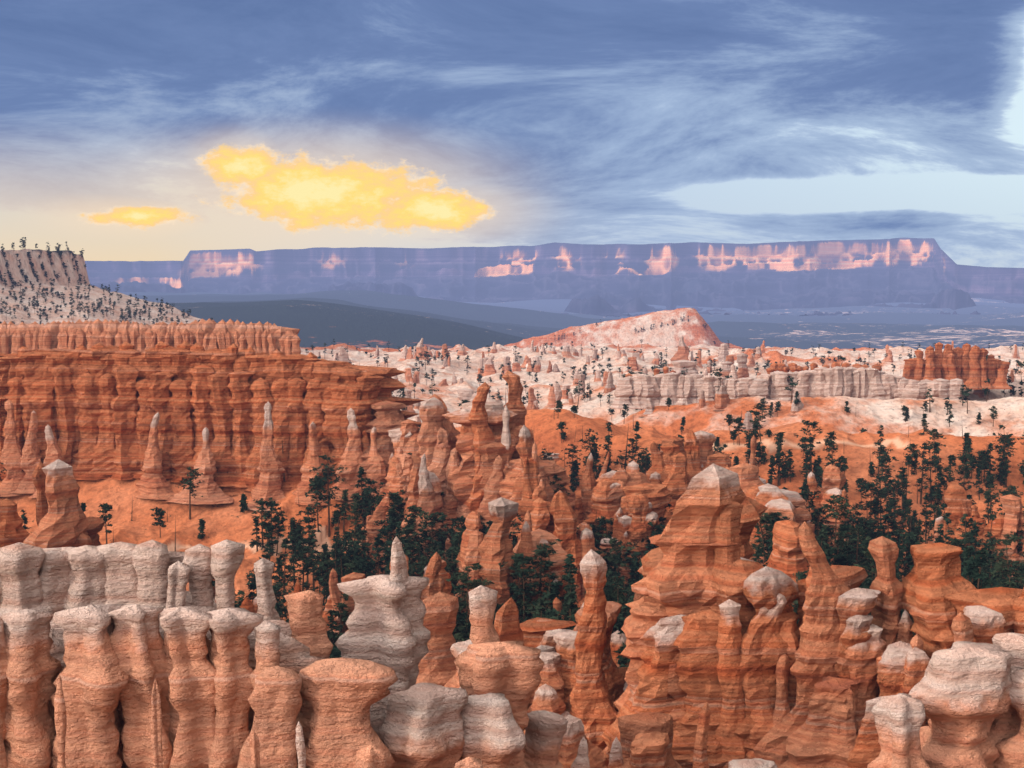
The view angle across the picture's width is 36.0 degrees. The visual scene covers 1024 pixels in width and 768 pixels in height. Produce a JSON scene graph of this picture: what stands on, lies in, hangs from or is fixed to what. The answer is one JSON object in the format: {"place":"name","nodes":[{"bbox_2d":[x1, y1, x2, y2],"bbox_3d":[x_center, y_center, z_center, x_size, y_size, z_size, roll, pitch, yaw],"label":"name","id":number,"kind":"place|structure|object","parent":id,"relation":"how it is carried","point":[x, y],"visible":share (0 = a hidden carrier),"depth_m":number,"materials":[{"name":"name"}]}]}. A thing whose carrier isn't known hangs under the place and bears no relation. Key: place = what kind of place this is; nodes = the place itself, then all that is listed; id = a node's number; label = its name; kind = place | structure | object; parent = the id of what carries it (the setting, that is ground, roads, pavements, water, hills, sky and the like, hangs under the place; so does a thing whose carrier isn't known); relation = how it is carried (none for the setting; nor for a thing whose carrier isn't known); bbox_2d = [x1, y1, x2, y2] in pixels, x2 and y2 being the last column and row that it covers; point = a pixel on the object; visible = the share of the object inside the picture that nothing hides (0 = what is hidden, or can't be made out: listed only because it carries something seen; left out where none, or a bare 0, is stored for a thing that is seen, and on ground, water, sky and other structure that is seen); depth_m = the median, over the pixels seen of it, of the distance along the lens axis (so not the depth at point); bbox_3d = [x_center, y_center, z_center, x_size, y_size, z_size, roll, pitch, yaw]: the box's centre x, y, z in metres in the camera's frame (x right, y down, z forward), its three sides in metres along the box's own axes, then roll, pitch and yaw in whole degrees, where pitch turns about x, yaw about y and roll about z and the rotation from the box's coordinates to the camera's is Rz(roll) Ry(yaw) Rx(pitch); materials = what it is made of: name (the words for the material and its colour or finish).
{"place":"outdoors","nodes":[
{"label":"outdoors","id":0,"kind":"place"},
{"bbox_2d":[0,249,1023,620],"bbox_3d":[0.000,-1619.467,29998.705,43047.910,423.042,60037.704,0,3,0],"label":"terrain","id":1,"kind":"structure","parent":0,"point":[354,323],"depth_m":1529.11,"materials":[{"name":"soil"}]},
{"bbox_2d":[0,318,1019,460],"bbox_3d":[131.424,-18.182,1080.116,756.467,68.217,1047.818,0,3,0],"label":"hoodoos","id":2,"kind":"object","parent":1,"relation":"on","point":[947,371],"visible":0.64,"depth_m":767.89,"materials":[{"name":"stone"}]},
{"bbox_2d":[0,341,1023,730],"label":"hoodoos","id":3,"kind":"object","parent":1,"relation":"on","point":[160,415],"visible":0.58,"depth_m":409.44,"materials":[{"name":"orange stone"}]},
{"bbox_2d":[0,536,1023,767],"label":"hoodoos","id":4,"kind":"object","parent":1,"relation":"on","point":[121,655],"visible":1,"depth_m":93.11,"materials":[{"name":"beige stone"}]},
{"bbox_2d":[0,388,1023,667],"bbox_3d":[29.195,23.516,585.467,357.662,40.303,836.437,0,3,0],"label":"trees","id":5,"kind":"object","parent":1,"relation":"on","point":[352,558],"depth_m":378.69,"materials":[{"name":"green plant"}]},
{"bbox_2d":[0,237,1023,413],"bbox_3d":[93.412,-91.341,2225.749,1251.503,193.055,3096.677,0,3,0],"label":"trees","id":6,"kind":"object","parent":1,"relation":"on","point":[965,393],"depth_m":1527.30,"materials":[{"name":"green plant"}]},
{"bbox_2d":[444,501,1023,767],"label":"hoodoos","id":7,"kind":"object","parent":1,"relation":"on","point":[766,680],"visible":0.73,"depth_m":163.31,"materials":[{"name":"orange stone"}]},
{"bbox_2d":[0,0,1023,267],"label":"sky","id":8,"kind":"structure","parent":0,"point":[131,130],"materials":[{"name":"blue"}]},
{"bbox_2d":[85,238,1023,316],"bbox_3d":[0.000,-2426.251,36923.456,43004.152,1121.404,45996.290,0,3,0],"label":"plateau cliffs","id":9,"kind":"structure","parent":0,"point":[614,280],"depth_m":22577.08,"materials":[{"name":"stone"}]}
]}

